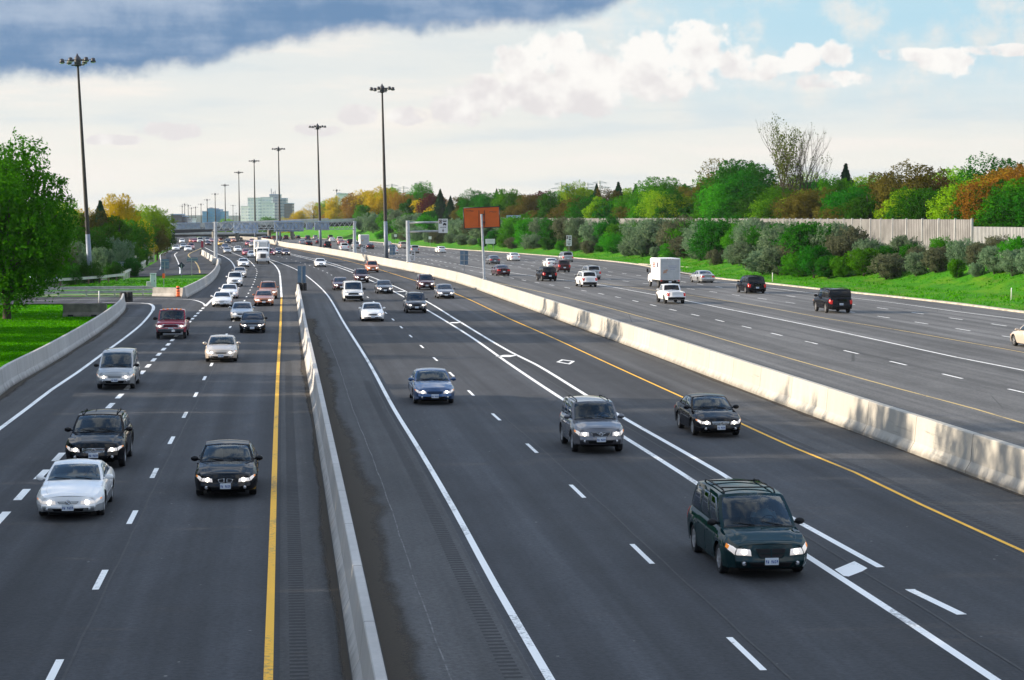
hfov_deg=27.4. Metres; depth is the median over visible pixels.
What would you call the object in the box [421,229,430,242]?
bush
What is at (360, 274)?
suv
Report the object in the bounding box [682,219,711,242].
bush
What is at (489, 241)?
guide sign
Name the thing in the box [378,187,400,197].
broadleaf tree
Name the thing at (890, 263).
bush
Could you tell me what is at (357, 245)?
suv
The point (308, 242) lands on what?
sedan car
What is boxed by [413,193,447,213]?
broadleaf tree
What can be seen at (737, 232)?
bush
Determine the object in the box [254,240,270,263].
semi truck
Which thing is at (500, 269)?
sedan car
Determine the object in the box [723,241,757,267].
bush
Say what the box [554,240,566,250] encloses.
bush
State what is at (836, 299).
suv
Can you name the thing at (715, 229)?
bush
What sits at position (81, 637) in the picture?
paving seam
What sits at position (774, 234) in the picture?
bush
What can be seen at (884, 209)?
broadleaf tree
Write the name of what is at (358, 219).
bush
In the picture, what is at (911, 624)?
lane line
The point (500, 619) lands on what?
paving seam
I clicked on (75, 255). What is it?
bush
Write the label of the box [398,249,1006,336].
lane dashes
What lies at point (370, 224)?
bush
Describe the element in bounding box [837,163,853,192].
spruce tree
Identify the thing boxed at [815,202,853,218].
broadleaf tree
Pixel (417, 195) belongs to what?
broadleaf tree
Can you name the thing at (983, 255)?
bush
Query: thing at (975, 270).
bush
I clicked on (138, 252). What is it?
bush
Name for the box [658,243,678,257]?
bush
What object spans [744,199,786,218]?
broadleaf tree
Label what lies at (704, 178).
broadleaf tree
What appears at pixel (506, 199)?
broadleaf tree
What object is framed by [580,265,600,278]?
suv
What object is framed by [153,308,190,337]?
suv
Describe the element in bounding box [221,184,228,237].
lamp mast
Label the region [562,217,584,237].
bush
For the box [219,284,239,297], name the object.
sedan car
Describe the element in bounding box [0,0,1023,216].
sky
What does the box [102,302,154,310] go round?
edge line
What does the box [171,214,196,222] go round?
office building
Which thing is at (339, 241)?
sedan car
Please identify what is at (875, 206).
broadleaf tree
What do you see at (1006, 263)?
bush
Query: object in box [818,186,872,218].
broadleaf tree
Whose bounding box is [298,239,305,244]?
sedan car
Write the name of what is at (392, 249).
road sign
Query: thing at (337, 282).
sedan car
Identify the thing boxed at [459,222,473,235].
bush
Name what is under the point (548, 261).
sedan car
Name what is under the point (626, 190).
broadleaf tree
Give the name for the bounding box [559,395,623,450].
suv
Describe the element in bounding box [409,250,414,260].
lane sign
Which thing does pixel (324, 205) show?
broadleaf tree
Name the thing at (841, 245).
bush
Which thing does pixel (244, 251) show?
sedan car
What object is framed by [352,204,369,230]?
broadleaf tree
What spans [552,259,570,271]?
suv
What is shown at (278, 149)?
lamp mast
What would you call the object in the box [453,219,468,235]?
bush
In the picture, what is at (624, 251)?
bush
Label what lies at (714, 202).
broadleaf tree
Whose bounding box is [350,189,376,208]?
broadleaf tree
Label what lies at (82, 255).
bush
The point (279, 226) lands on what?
sign gantry
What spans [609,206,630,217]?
broadleaf tree
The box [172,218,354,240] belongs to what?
overpass
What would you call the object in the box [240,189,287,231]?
office building
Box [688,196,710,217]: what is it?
broadleaf tree
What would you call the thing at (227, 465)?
sedan car
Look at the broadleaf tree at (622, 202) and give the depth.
458.78 m
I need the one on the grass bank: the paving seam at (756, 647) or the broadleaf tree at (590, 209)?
the broadleaf tree at (590, 209)
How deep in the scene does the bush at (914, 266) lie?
226.57 m
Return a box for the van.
[340,281,365,300]
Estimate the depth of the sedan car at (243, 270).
284.10 m
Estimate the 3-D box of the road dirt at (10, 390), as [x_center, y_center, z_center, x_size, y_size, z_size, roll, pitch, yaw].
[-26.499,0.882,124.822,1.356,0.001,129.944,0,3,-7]
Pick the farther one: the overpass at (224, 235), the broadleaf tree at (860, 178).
the overpass at (224, 235)
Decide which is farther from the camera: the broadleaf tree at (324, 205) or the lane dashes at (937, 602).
the broadleaf tree at (324, 205)
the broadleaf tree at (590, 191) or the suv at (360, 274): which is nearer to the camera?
the suv at (360, 274)
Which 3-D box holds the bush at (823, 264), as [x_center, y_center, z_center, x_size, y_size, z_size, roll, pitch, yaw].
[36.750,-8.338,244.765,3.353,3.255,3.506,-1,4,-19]
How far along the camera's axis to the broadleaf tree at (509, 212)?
562.66 m
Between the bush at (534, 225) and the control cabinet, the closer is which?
the control cabinet
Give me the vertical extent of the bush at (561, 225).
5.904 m
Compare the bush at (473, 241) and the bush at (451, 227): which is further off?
the bush at (451, 227)
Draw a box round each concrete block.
[63,304,106,316]
[152,287,182,296]
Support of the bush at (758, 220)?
on the grass bank
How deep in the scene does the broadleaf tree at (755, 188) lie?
383.74 m
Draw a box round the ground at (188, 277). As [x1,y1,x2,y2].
[1,231,232,355]
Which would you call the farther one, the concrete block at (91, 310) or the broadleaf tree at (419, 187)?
the broadleaf tree at (419, 187)
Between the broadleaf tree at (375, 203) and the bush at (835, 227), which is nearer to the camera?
the bush at (835, 227)
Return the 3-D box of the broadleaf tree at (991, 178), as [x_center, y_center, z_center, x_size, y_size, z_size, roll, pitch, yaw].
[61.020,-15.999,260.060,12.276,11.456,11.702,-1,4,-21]
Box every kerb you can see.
[18,294,151,296]
[301,237,1023,312]
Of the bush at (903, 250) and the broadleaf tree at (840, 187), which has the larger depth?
the broadleaf tree at (840, 187)
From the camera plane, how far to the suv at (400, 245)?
498.50 m
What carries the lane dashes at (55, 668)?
on the road at (590, 591)
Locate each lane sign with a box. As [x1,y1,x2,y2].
[361,244,365,253]
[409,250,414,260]
[566,235,571,245]
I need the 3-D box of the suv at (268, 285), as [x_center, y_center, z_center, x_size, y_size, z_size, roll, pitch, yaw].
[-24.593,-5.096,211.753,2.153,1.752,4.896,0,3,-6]
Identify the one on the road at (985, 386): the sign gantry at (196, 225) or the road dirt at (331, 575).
the sign gantry at (196, 225)
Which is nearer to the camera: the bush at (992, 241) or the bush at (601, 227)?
the bush at (992, 241)
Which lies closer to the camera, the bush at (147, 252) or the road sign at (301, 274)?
the road sign at (301, 274)
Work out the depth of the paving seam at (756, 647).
51.94 m
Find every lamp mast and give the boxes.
[59,54,95,282]
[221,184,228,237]
[234,171,242,220]
[249,159,259,236]
[272,146,284,240]
[309,123,325,246]
[370,84,394,258]
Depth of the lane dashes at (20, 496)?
71.26 m
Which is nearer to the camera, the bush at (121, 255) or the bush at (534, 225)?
the bush at (121, 255)
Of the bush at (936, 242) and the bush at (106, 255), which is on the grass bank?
the bush at (936, 242)
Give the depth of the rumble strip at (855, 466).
65.09 m
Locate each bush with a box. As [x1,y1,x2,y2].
[44,246,81,282]
[58,261,83,284]
[67,240,96,280]
[77,259,103,282]
[91,247,117,274]
[102,261,124,279]
[103,236,138,273]
[121,242,146,262]
[123,258,143,275]
[140,250,152,265]
[354,216,364,231]
[360,211,380,232]
[373,211,393,228]
[374,231,383,238]
[377,220,396,233]
[387,209,408,220]
[387,215,417,232]
[389,218,401,232]
[397,232,405,240]
[401,226,425,240]
[403,219,423,230]
[414,214,437,229]
[421,210,437,219]
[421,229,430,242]
[428,229,447,243]
[442,233,456,243]
[446,218,460,234]
[452,234,469,244]
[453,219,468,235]
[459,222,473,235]
[466,228,491,238]
[467,237,477,245]
[477,236,486,246]
[485,230,499,244]
[492,217,507,234]
[494,214,531,238]
[495,234,513,247]
[503,237,518,248]
[511,218,536,235]
[512,231,537,248]
[520,233,543,248]
[527,217,551,236]
[536,236,558,249]
[537,216,564,240]
[549,216,573,239]
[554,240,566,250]
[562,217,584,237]
[564,237,582,250]
[578,218,601,243]
[579,240,595,253]
[592,215,620,242]
[593,242,608,251]
[596,231,624,253]
[601,223,626,242]
[616,241,632,256]
[617,218,639,239]
[618,218,649,248]
[626,237,653,256]
[631,217,667,250]
[649,247,660,256]
[654,214,701,245]
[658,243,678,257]
[660,219,697,242]
[667,236,689,258]
[679,220,716,236]
[680,238,710,260]
[682,213,742,258]
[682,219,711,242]
[705,249,725,265]
[720,222,738,253]
[721,245,738,264]
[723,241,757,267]
[729,218,766,243]
[737,216,765,228]
[740,223,776,253]
[741,249,781,273]
[742,220,783,240]
[752,219,806,250]
[752,246,793,274]
[768,220,857,260]
[774,226,811,254]
[778,252,808,276]
[795,245,831,277]
[808,221,857,257]
[811,221,833,232]
[814,255,836,278]
[823,224,869,256]
[828,256,857,276]
[842,248,883,275]
[851,237,886,258]
[867,253,905,279]
[874,245,899,254]
[886,235,922,251]
[898,243,918,258]
[902,251,929,276]
[905,246,927,262]
[919,246,949,272]
[928,235,952,249]
[943,237,974,267]
[947,258,966,278]
[963,241,987,264]
[966,262,984,276]
[974,245,994,267]
[976,246,1003,273]
[984,234,1008,246]
[994,235,1023,264]
[994,249,1022,275]
[1012,248,1023,276]
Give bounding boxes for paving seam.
[62,295,249,679]
[325,333,451,679]
[332,308,534,679]
[365,293,792,679]
[369,277,1023,671]
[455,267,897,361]
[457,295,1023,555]
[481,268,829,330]
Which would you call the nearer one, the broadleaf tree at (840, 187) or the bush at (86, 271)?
the bush at (86, 271)
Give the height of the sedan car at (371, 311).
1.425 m
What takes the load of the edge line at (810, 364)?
on the road at (985, 386)
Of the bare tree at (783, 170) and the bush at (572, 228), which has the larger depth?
the bush at (572, 228)
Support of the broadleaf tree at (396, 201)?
on the grass bank
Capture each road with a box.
[0,237,1023,679]
[244,236,1023,446]
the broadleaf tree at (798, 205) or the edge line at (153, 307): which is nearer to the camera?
the edge line at (153, 307)
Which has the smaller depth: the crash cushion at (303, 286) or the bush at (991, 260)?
the bush at (991, 260)
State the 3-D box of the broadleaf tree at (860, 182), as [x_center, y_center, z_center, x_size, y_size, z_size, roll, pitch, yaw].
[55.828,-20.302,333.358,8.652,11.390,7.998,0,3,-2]
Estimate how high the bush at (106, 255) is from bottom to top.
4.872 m
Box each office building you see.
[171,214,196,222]
[202,208,228,231]
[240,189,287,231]
[284,203,293,219]
[337,193,347,213]
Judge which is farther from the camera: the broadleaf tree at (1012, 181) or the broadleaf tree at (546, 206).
the broadleaf tree at (546, 206)
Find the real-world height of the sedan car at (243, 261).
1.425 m
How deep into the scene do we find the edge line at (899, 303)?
177.95 m
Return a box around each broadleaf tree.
[0,127,85,318]
[57,200,84,237]
[61,226,115,260]
[72,208,115,242]
[75,207,93,225]
[100,215,136,252]
[101,193,141,225]
[120,219,159,253]
[131,205,177,241]
[138,219,158,255]
[150,223,172,259]
[161,222,176,252]
[219,219,232,231]
[259,216,276,232]
[290,210,308,218]
[300,201,324,218]
[313,200,330,218]
[322,196,345,218]
[339,192,366,218]
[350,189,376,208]
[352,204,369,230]
[364,185,398,214]
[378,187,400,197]
[387,191,415,210]
[399,199,414,213]
[405,191,425,202]
[406,182,433,199]
[409,198,422,212]
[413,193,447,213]
[449,208,461,219]
[453,197,467,208]
[455,187,487,215]
[456,206,473,220]
[471,192,502,206]
[491,189,521,214]
[494,204,507,216]
[500,204,525,217]
[511,193,548,215]
[527,190,554,201]
[527,209,540,217]
[532,189,563,217]
[544,199,577,217]
[557,179,589,202]
[559,196,589,216]
[562,195,605,217]
[574,187,592,196]
[581,196,611,217]
[588,198,618,217]
[594,186,622,201]
[609,191,637,217]
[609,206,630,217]
[612,187,632,199]
[624,196,651,217]
[626,176,685,215]
[632,189,667,217]
[649,193,694,217]
[651,186,692,217]
[674,185,702,201]
[677,183,691,190]
[677,202,702,216]
[688,172,710,190]
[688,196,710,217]
[691,158,776,207]
[692,158,729,188]
[693,182,750,218]
[711,167,768,218]
[712,162,779,187]
[732,191,777,218]
[740,183,773,196]
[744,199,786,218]
[746,183,795,218]
[767,186,837,218]
[778,190,808,213]
[783,170,818,190]
[796,178,838,196]
[810,195,835,218]
[814,172,854,205]
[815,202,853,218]
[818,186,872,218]
[836,194,884,218]
[843,178,875,194]
[851,175,880,190]
[857,171,912,194]
[868,191,903,217]
[869,158,955,217]
[872,188,917,218]
[879,185,956,218]
[917,175,959,197]
[925,165,982,190]
[925,178,988,218]
[942,193,984,226]
[944,180,1004,224]
[950,151,1023,190]
[956,179,1023,226]
[966,167,1023,187]
[971,177,1023,226]
[973,163,1023,191]
[973,185,1023,226]
[996,188,1023,226]
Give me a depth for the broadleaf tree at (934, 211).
253.26 m
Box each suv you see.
[226,271,243,286]
[257,281,278,298]
[323,241,331,247]
[351,242,359,248]
[353,268,369,282]
[365,260,378,271]
[397,242,405,248]
[403,291,427,312]
[410,245,418,252]
[416,274,434,289]
[536,266,556,280]
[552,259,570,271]
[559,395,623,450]
[575,270,596,286]
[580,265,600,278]
[813,287,852,312]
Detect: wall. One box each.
[520,218,972,249]
[973,227,1023,242]
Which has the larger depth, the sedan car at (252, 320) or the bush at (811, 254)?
the bush at (811, 254)
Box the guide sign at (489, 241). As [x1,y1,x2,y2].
[485,239,494,249]
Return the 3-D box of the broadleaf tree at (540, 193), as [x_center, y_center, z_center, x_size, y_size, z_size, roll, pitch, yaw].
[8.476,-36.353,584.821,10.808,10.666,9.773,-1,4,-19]
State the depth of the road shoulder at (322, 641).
52.43 m
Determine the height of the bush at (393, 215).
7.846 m
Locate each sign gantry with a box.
[171,221,277,240]
[213,221,356,257]
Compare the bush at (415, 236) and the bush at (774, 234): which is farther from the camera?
the bush at (415, 236)
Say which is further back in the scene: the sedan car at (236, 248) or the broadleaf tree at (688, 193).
the sedan car at (236, 248)
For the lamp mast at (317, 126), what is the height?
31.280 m
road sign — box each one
[161,259,168,272]
[178,262,184,276]
[187,258,197,275]
[298,266,305,282]
[390,245,394,254]
[460,251,467,273]
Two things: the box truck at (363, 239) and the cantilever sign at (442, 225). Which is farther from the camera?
the box truck at (363, 239)
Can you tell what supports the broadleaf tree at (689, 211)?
on the grass bank
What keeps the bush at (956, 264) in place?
on the grass bank
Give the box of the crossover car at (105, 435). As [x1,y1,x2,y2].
[64,408,133,465]
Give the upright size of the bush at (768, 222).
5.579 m
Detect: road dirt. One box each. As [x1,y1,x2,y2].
[0,308,127,399]
[298,332,350,679]
[307,319,419,679]
[399,269,1023,496]
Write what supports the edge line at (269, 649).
on the road at (590, 591)
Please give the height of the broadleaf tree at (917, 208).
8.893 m
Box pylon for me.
[589,180,610,192]
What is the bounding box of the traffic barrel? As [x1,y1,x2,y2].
[175,286,180,296]
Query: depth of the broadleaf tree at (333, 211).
1053.06 m
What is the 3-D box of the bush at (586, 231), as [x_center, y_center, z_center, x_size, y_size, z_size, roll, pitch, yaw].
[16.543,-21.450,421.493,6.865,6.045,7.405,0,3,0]
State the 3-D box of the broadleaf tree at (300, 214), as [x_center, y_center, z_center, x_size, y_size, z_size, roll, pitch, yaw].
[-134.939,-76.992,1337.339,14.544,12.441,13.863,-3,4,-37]
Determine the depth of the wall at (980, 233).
229.51 m
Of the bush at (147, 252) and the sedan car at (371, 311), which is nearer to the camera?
the sedan car at (371, 311)
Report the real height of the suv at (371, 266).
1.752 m
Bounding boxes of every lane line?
[241,242,1000,679]
[271,248,883,566]
[471,266,1023,370]
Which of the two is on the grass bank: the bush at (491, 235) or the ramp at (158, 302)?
the bush at (491, 235)
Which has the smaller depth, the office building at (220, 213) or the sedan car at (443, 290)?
the sedan car at (443, 290)
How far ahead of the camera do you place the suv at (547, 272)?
247.65 m
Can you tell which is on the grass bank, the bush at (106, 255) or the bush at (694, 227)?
the bush at (694, 227)
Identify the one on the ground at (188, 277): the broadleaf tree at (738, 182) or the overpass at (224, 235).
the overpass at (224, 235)
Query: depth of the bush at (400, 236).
626.55 m
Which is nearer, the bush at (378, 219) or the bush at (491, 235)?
the bush at (491, 235)
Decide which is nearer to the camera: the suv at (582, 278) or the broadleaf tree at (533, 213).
the suv at (582, 278)
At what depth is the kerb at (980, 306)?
208.65 m
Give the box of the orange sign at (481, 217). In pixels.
[463,206,500,279]
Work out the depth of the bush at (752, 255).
265.06 m
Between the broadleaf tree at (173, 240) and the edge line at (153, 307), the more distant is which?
the broadleaf tree at (173, 240)
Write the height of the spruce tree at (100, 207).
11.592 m
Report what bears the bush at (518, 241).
on the grass bank
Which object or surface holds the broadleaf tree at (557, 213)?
on the grass bank
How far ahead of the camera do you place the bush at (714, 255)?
301.53 m
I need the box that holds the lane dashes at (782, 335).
[370,252,1023,392]
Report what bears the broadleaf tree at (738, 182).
on the grass bank
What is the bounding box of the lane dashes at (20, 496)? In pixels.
[0,308,203,522]
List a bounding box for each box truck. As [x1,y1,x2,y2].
[357,235,368,247]
[647,257,679,287]
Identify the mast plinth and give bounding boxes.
[212,258,220,264]
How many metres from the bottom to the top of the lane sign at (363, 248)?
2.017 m
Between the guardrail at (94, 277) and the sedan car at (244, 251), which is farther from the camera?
the sedan car at (244, 251)
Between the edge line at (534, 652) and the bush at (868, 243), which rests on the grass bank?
the bush at (868, 243)
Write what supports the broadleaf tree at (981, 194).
on the grass bank
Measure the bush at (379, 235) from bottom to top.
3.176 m
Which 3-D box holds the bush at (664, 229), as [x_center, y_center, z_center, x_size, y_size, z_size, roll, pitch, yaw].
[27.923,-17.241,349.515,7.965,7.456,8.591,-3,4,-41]
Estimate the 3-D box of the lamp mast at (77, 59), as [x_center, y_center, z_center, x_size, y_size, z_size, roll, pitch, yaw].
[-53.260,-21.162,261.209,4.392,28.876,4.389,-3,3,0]
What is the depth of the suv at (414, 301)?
179.38 m
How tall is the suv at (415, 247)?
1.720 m
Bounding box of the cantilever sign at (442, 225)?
[406,219,447,261]
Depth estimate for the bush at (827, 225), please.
264.96 m
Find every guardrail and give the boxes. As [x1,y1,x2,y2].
[37,286,152,296]
[45,273,124,285]
[123,243,172,279]
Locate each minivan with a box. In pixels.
[94,347,140,387]
[339,243,348,249]
[558,251,573,261]
[687,478,806,572]
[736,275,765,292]
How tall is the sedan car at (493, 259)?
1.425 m
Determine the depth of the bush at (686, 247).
323.31 m
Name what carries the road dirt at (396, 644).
on the road shoulder at (465, 649)
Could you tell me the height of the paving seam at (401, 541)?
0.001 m
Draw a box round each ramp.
[1,296,191,308]
[37,248,215,286]
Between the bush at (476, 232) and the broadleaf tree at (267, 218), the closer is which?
the bush at (476, 232)
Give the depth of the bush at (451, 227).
561.86 m
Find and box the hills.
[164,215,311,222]
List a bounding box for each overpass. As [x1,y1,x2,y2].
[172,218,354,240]
[173,232,267,238]
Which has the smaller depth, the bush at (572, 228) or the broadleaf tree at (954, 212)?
the broadleaf tree at (954, 212)
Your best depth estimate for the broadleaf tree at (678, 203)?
421.12 m
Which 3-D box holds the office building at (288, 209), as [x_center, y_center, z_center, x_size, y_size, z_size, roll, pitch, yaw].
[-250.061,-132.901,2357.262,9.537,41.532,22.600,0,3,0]
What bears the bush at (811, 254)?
on the grass bank
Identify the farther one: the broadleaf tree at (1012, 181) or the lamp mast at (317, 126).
the lamp mast at (317, 126)
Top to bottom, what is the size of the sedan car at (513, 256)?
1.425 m
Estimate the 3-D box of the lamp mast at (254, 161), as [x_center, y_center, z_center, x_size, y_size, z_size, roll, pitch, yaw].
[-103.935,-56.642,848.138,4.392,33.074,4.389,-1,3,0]
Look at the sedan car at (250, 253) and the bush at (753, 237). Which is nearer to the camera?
the bush at (753, 237)
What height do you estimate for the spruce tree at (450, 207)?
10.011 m
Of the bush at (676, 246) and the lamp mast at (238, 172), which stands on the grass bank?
the bush at (676, 246)
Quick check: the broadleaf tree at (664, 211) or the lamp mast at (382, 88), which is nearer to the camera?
the lamp mast at (382, 88)
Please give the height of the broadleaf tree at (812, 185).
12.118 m
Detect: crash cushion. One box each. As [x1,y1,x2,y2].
[120,292,132,301]
[296,283,306,290]
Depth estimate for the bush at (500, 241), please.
475.69 m
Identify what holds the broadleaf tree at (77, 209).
on the ground at (188, 277)
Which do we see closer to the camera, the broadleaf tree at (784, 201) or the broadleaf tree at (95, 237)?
the broadleaf tree at (95, 237)
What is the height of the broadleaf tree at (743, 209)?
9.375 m
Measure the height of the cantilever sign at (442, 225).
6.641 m
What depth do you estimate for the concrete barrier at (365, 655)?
47.98 m
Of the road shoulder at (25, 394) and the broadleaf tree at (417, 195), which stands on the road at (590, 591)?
the road shoulder at (25, 394)
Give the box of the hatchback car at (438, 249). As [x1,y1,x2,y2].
[435,246,445,252]
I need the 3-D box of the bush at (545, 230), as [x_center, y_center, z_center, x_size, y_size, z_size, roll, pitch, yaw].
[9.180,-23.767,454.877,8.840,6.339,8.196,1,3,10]
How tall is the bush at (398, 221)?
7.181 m
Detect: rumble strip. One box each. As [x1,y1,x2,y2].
[285,360,308,679]
[365,386,523,679]
[740,417,1023,543]
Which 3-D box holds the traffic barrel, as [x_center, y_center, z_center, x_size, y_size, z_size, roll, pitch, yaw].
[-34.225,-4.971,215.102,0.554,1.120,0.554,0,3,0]
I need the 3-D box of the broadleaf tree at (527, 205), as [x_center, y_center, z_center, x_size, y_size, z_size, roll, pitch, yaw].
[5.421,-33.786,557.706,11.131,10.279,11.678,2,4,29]
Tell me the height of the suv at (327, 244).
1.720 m
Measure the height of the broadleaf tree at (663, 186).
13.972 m
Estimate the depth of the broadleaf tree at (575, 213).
487.90 m
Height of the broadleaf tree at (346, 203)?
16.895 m
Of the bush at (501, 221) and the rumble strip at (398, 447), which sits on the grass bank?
the bush at (501, 221)
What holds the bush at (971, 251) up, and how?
on the grass bank
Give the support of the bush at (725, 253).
on the grass bank
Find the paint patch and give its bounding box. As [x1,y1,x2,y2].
[835,561,866,575]
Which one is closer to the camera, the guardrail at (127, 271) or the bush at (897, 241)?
the bush at (897, 241)
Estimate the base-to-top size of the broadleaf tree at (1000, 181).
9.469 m
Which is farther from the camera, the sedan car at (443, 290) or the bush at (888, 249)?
the bush at (888, 249)
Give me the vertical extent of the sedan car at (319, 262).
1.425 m
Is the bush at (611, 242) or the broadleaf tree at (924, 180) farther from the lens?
the bush at (611, 242)
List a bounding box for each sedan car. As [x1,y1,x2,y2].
[172,245,179,250]
[184,245,191,250]
[191,439,262,494]
[203,334,239,361]
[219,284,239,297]
[223,247,231,252]
[228,302,255,320]
[232,267,246,277]
[233,246,241,251]
[237,258,249,266]
[238,311,266,332]
[242,249,249,254]
[247,250,254,257]
[252,290,275,305]
[274,248,281,253]
[281,249,290,254]
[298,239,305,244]
[305,240,312,245]
[314,258,326,266]
[331,277,349,289]
[337,239,344,244]
[359,302,384,320]
[366,243,373,248]
[374,280,393,293]
[408,368,455,402]
[434,284,454,297]
[486,255,499,263]
[491,264,509,275]
[506,253,519,260]
[542,258,555,266]
[674,393,740,434]
[690,270,714,282]
[1010,325,1023,345]
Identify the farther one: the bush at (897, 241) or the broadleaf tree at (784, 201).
the broadleaf tree at (784, 201)
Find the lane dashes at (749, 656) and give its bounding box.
[253,249,766,669]
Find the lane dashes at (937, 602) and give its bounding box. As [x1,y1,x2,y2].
[906,589,964,614]
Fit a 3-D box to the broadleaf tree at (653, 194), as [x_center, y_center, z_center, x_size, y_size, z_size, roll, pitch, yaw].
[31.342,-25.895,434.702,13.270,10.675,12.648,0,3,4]
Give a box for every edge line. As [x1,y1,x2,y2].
[0,311,152,429]
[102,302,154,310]
[263,297,281,679]
[270,261,282,296]
[275,261,554,679]
[286,247,1023,551]
[495,282,1023,423]
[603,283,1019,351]
[716,281,1022,319]
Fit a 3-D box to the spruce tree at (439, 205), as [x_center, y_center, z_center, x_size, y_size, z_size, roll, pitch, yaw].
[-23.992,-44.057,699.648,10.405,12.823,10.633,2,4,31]
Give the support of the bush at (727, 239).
on the grass bank
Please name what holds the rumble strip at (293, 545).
on the road shoulder at (322, 641)
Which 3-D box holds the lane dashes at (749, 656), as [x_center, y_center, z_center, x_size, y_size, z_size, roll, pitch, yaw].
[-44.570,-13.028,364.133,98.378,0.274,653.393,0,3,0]
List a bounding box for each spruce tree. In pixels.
[92,200,109,265]
[431,189,446,218]
[442,196,455,222]
[591,183,600,197]
[612,182,622,196]
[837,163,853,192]
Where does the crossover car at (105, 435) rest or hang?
on the road at (590, 591)
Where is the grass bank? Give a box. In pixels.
[271,221,1023,310]
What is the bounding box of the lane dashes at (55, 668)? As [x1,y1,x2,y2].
[46,268,256,679]
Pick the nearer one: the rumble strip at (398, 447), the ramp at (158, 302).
the rumble strip at (398, 447)
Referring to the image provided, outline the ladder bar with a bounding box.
[397,291,516,356]
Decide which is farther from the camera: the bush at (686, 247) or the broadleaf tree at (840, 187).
the broadleaf tree at (840, 187)
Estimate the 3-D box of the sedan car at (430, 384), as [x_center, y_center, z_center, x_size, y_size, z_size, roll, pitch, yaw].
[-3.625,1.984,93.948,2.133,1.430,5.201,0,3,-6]
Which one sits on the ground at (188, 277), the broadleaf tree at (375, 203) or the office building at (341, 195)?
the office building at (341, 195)
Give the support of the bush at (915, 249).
on the grass bank
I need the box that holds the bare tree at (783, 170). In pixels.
[757,111,831,201]
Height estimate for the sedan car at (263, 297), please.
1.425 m
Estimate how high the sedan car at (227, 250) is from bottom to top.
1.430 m
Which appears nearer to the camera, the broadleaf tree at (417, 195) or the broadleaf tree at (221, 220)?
the broadleaf tree at (417, 195)
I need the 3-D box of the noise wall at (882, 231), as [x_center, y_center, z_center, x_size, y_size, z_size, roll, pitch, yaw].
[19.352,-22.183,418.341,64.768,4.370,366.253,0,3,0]
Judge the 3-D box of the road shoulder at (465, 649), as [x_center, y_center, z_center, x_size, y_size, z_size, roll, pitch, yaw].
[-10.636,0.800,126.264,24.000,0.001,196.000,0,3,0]
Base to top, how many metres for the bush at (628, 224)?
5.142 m
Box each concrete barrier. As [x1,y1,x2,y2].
[0,293,125,394]
[181,250,219,297]
[229,236,1023,494]
[295,284,387,679]
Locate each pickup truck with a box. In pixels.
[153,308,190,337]
[656,284,685,303]
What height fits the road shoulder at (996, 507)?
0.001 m
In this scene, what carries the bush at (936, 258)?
on the grass bank
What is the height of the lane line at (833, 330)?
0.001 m
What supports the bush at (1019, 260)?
on the grass bank
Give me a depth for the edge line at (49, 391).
103.95 m
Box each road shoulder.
[0,317,145,425]
[279,295,352,679]
[301,294,535,679]
[315,253,1023,546]
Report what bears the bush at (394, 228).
on the grass bank
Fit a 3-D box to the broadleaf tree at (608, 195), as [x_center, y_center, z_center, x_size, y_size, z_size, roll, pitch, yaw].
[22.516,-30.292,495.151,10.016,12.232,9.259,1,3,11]
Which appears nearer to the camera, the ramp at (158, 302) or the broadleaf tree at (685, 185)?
the ramp at (158, 302)
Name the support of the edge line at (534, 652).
on the road at (590, 591)
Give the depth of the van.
204.05 m
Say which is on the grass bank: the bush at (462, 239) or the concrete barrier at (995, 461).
the bush at (462, 239)
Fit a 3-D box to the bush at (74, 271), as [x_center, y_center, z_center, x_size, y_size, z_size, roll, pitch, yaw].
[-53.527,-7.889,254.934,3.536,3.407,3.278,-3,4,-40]
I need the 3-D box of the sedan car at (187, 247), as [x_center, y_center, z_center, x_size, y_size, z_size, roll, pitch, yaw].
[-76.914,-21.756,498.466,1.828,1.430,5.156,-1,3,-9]
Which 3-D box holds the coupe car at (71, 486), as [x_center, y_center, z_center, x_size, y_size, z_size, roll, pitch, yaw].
[-12.264,4.063,59.206,2.130,1.350,5.311,0,3,-6]
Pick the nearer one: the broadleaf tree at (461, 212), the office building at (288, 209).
the broadleaf tree at (461, 212)
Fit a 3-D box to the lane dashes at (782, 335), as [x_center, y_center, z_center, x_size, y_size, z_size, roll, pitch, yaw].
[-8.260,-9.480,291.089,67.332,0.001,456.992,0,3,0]
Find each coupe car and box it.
[36,458,114,515]
[211,291,233,306]
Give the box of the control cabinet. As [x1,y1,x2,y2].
[150,273,156,286]

